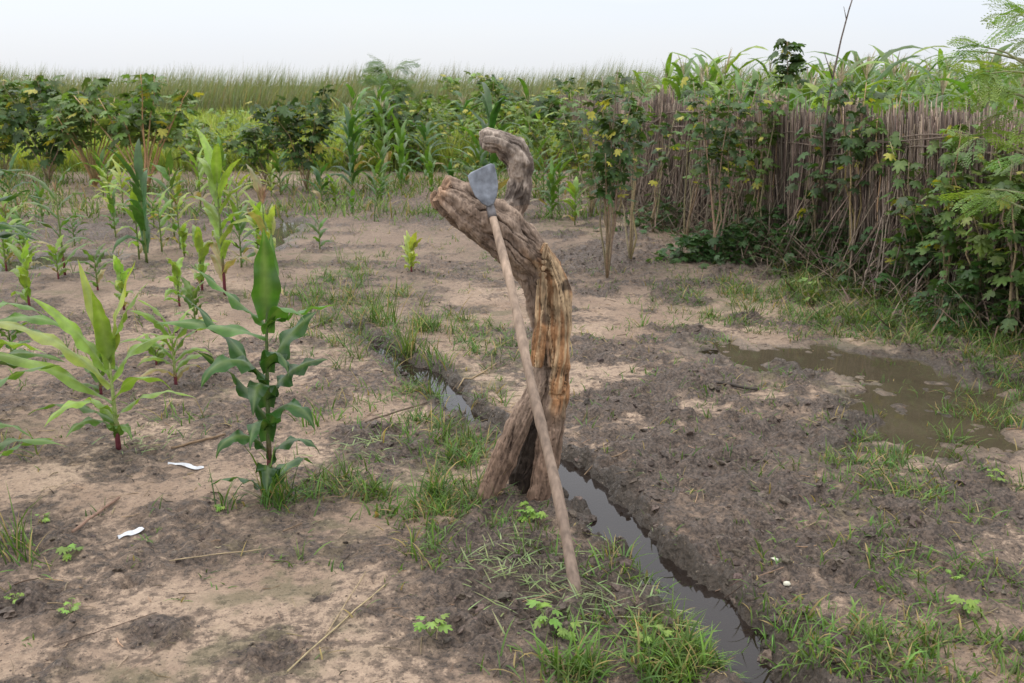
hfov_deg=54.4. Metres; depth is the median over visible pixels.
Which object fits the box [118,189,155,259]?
maize plant
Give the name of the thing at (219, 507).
seedling
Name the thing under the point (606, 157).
roselle shrub
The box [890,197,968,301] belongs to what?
roselle shrub
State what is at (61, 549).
seedling
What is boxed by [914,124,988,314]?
roselle shrub
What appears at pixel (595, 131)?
roselle shrub
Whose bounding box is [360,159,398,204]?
maize plant
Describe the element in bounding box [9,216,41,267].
maize plant
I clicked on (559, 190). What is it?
maize plant
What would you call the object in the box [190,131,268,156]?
roselle shrub
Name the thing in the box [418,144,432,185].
maize plant
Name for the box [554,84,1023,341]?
reed fence
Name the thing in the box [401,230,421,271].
maize plant
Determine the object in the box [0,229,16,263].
maize plant
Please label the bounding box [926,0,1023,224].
moringa tree
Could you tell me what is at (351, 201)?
maize plant
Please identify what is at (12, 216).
maize plant
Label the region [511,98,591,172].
roselle shrub
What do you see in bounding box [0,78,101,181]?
roselle shrub
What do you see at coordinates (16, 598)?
seedling
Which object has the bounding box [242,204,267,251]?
maize plant
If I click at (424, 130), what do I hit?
maize rows
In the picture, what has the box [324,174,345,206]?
maize plant
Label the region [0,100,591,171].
meadow grass
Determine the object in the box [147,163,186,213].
maize plant
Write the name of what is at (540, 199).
maize plant
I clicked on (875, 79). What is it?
maize field
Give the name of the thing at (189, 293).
maize plant
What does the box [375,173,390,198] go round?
maize plant
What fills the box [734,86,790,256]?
roselle shrub
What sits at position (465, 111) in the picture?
roselle shrub
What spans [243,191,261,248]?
maize plant
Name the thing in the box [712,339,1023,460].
puddle
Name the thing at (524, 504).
seedling
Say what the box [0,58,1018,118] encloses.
reed marsh
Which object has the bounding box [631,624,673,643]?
seedling
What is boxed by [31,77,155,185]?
roselle shrub
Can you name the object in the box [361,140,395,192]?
maize plant
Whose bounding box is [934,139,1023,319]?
roselle shrub
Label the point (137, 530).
plastic scrap
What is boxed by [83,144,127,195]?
maize plant
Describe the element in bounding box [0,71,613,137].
background shrubs
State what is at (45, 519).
seedling
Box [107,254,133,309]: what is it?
maize plant
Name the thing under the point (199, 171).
maize plant
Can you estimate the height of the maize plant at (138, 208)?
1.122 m
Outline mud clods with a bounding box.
[0,243,1023,682]
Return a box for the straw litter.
[0,258,1020,682]
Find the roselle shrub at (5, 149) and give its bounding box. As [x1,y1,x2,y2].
[0,75,66,178]
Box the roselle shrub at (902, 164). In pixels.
[879,139,943,300]
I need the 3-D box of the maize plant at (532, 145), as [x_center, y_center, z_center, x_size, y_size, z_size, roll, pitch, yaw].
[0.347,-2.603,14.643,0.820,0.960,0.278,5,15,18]
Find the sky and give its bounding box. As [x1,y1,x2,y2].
[0,0,1023,85]
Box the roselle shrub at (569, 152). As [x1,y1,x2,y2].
[549,91,615,180]
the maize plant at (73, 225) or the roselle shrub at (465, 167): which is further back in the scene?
the roselle shrub at (465, 167)
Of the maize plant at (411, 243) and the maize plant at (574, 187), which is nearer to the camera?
the maize plant at (411, 243)
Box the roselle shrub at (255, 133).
[214,114,294,185]
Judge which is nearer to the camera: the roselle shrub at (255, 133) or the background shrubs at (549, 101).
the roselle shrub at (255, 133)
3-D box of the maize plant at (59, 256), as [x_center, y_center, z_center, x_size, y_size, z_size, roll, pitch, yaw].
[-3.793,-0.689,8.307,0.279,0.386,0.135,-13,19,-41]
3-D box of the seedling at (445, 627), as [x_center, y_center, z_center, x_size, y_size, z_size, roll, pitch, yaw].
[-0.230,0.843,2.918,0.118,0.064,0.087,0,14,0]
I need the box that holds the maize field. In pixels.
[604,43,1023,126]
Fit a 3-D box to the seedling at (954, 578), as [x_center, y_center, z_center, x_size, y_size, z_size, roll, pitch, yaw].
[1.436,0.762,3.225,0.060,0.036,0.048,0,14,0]
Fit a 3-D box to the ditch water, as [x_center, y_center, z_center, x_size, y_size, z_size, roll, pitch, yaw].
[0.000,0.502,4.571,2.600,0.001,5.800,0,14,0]
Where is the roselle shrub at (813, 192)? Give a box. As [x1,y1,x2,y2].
[785,84,851,259]
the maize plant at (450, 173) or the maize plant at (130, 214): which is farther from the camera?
the maize plant at (450, 173)
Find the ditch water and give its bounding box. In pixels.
[367,338,774,682]
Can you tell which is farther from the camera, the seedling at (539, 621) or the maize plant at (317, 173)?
the maize plant at (317, 173)
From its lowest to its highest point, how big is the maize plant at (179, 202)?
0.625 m
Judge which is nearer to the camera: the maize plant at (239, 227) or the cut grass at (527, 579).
the cut grass at (527, 579)
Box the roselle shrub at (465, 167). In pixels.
[452,151,500,181]
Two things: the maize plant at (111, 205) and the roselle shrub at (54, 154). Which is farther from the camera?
the roselle shrub at (54, 154)
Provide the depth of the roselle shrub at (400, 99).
18.64 m
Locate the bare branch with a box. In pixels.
[823,0,852,255]
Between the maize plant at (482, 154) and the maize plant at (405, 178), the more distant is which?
the maize plant at (405, 178)
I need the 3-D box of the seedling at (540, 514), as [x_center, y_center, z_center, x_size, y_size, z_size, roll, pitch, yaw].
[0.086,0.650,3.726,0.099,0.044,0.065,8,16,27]
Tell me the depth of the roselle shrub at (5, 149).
17.11 m
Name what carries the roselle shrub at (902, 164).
on the ground at (214, 644)
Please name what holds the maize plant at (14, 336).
on the ground at (214, 644)
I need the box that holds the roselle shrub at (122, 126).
[51,73,203,191]
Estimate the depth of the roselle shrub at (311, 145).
14.91 m
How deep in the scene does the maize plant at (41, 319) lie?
4.73 m
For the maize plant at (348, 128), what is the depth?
14.52 m
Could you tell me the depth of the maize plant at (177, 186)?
13.52 m
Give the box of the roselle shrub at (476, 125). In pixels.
[465,112,532,169]
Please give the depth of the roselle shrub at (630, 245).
9.10 m
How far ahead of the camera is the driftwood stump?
3.75 m
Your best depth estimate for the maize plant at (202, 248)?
7.87 m
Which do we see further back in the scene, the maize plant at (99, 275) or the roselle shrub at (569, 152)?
the roselle shrub at (569, 152)
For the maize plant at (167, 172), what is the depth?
10.47 m
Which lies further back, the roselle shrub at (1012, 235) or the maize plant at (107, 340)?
the roselle shrub at (1012, 235)
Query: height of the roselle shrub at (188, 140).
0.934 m
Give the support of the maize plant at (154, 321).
on the ground at (214, 644)
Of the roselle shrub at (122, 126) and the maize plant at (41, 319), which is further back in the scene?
the roselle shrub at (122, 126)
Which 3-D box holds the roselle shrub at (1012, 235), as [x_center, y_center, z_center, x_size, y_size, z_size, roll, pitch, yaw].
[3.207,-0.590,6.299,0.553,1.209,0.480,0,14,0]
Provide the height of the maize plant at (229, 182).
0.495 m
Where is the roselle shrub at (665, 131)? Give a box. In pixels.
[644,109,683,231]
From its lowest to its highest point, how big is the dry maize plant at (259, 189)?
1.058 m
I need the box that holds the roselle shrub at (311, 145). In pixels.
[246,83,339,189]
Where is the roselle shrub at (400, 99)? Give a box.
[362,82,428,162]
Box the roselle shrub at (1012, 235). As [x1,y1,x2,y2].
[982,152,1023,335]
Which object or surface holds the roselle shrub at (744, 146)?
on the ground at (214, 644)
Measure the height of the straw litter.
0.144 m
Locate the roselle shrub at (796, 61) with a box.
[766,38,809,246]
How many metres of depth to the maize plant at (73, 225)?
10.16 m
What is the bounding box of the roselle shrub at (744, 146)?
[707,85,764,246]
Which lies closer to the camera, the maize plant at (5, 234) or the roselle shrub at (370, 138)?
the maize plant at (5, 234)
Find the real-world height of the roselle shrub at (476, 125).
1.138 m
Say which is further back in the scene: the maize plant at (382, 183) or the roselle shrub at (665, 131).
the maize plant at (382, 183)
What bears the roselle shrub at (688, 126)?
on the ground at (214, 644)
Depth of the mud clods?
3.57 m
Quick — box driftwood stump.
[430,127,572,503]
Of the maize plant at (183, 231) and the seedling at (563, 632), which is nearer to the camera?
the seedling at (563, 632)
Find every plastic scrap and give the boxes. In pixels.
[116,527,143,538]
[168,462,203,468]
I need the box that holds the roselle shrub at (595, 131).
[556,86,617,216]
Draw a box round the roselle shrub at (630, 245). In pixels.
[596,76,659,259]
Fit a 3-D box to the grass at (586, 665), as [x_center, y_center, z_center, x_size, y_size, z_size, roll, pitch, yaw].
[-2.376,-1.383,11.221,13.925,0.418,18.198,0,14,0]
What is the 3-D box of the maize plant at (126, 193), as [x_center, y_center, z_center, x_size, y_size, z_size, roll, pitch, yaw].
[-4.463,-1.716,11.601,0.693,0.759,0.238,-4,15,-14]
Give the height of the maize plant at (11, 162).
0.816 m
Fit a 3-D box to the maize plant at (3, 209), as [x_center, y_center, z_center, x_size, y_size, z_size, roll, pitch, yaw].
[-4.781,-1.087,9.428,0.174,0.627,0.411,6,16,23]
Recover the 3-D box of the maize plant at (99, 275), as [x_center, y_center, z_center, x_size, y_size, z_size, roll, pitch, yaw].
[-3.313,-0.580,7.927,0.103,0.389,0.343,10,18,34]
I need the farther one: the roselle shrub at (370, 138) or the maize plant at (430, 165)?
the roselle shrub at (370, 138)
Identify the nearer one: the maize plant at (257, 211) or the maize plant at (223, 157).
the maize plant at (257, 211)
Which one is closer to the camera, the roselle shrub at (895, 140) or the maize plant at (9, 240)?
the roselle shrub at (895, 140)
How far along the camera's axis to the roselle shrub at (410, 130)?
18.74 m
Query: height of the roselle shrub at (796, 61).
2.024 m
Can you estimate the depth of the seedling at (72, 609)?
3.08 m
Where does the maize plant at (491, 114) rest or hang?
on the ground at (214, 644)
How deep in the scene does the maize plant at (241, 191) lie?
11.71 m
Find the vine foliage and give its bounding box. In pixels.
[594,185,1023,335]
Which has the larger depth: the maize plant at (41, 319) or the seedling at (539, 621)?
the maize plant at (41, 319)
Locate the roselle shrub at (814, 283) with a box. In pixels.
[791,276,828,306]
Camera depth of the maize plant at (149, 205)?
11.23 m
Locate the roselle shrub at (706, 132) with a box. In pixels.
[680,77,773,254]
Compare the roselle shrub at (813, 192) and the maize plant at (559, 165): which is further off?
the maize plant at (559, 165)
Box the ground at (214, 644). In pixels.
[0,86,1023,682]
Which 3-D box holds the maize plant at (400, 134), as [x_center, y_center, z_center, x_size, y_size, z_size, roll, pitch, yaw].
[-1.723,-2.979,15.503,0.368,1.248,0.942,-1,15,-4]
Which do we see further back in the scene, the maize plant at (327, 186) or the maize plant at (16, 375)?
the maize plant at (327, 186)
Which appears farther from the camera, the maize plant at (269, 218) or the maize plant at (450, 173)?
the maize plant at (450, 173)
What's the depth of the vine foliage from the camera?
8.45 m
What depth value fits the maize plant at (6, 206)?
12.21 m
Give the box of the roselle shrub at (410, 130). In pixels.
[367,106,444,169]
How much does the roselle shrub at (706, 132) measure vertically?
1.668 m
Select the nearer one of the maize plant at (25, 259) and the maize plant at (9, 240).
the maize plant at (25, 259)
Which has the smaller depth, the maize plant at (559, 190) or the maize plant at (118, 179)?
the maize plant at (118, 179)
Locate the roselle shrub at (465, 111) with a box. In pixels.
[399,100,507,153]
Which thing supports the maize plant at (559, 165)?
on the ground at (214, 644)
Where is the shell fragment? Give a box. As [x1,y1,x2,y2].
[783,581,790,585]
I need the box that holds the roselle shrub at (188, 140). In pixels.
[170,123,238,175]
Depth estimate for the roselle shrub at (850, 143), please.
8.00 m
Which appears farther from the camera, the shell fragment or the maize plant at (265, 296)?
the maize plant at (265, 296)
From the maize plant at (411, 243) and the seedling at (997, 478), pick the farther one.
the maize plant at (411, 243)
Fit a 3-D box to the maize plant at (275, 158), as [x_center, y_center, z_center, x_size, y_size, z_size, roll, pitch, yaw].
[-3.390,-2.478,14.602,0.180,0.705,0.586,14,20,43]
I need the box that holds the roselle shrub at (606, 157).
[566,71,649,277]
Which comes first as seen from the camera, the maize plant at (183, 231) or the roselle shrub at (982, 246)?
the roselle shrub at (982, 246)
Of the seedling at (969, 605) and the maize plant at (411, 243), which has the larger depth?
the maize plant at (411, 243)
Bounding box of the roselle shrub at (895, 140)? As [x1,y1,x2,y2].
[857,88,915,267]
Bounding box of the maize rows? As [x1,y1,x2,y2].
[326,78,558,178]
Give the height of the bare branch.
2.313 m
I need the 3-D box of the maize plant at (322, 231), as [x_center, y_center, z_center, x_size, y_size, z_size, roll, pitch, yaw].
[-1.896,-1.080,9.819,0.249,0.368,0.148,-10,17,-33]
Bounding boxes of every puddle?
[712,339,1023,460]
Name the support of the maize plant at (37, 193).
on the ground at (214, 644)
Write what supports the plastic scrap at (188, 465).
on the ground at (214, 644)
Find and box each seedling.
[4,593,23,603]
[35,512,49,522]
[56,543,82,561]
[57,598,80,613]
[213,504,224,511]
[413,613,452,636]
[515,500,534,521]
[524,506,547,518]
[526,599,562,628]
[557,621,582,642]
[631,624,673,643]
[945,569,963,580]
[946,594,983,613]
[986,468,1006,481]
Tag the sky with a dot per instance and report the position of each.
(109, 35)
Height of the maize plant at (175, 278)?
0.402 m
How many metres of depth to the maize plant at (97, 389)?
5.26 m
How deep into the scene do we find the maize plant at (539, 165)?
13.99 m
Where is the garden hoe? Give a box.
[468,163,581,594]
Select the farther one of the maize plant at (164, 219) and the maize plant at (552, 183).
the maize plant at (552, 183)
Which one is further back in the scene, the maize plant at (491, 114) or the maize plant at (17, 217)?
the maize plant at (491, 114)
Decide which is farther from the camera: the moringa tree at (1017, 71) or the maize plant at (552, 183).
the maize plant at (552, 183)
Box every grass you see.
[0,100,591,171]
[0,159,1023,682]
[91,426,704,633]
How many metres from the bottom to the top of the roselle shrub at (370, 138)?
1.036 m
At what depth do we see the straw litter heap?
8.14 m
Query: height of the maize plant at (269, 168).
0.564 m
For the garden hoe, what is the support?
on the ground at (214, 644)
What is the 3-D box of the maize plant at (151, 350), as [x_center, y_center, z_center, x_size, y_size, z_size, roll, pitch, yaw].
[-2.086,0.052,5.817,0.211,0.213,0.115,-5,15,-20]
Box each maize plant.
[0,151,33,213]
[0,169,47,241]
[0,192,23,257]
[0,193,10,217]
[0,206,31,270]
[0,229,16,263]
[0,259,192,449]
[0,301,63,370]
[0,312,33,353]
[0,365,65,455]
[3,214,31,249]
[4,238,39,305]
[6,193,39,247]
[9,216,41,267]
[21,161,94,274]
[26,182,53,218]
[40,235,71,278]
[60,210,88,245]
[60,344,123,394]
[74,243,112,289]
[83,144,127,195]
[90,150,129,200]
[96,166,120,210]
[97,158,147,214]
[99,162,159,222]
[100,185,119,236]
[106,139,150,262]
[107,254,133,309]
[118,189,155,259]
[119,300,217,384]
[126,187,184,251]
[136,333,169,364]
[146,193,166,227]
[147,149,191,237]
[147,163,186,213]
[155,190,197,248]
[157,228,333,496]
[164,257,195,305]
[170,169,182,201]
[173,277,208,331]
[178,221,188,255]
[181,141,210,208]
[185,128,264,295]
[187,225,212,290]
[210,198,267,266]
[217,136,240,197]
[217,167,256,212]
[221,176,238,210]
[241,163,283,295]
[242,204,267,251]
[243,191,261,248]
[253,203,275,248]
[258,160,279,196]
[263,149,294,194]
[298,152,338,206]
[305,215,330,248]
[314,104,375,188]
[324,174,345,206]
[324,175,328,193]
[346,189,354,213]
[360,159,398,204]
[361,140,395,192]
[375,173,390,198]
[390,110,412,185]
[395,150,413,184]
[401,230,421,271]
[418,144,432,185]
[425,151,435,191]
[439,123,503,180]
[441,158,457,177]
[448,82,520,189]
[519,131,558,194]
[524,138,546,204]
[532,148,562,199]
[538,156,569,218]
[542,159,575,207]
[553,151,566,185]
[560,176,588,224]
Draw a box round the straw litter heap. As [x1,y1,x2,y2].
[533,165,1023,365]
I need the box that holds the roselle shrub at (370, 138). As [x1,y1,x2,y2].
[304,117,391,168]
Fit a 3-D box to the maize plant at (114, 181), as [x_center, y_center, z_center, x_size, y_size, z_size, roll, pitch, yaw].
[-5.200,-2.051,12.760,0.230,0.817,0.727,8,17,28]
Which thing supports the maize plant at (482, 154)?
on the ground at (214, 644)
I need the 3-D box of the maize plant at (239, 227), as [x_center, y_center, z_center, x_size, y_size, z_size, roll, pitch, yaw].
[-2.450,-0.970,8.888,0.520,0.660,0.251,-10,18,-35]
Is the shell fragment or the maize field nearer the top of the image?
the maize field
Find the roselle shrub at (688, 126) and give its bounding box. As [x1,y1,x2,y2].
[670,83,732,235]
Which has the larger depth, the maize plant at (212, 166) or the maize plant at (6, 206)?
the maize plant at (6, 206)
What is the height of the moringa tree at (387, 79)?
2.217 m
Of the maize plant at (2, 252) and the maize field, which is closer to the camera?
the maize plant at (2, 252)
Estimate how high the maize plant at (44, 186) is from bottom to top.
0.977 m
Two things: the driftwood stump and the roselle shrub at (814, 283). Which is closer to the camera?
the driftwood stump
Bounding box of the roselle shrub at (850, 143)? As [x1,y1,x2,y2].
[826,73,889,258]
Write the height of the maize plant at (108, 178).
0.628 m
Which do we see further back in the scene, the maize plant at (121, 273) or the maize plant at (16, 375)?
the maize plant at (121, 273)
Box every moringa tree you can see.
[358,55,429,126]
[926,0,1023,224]

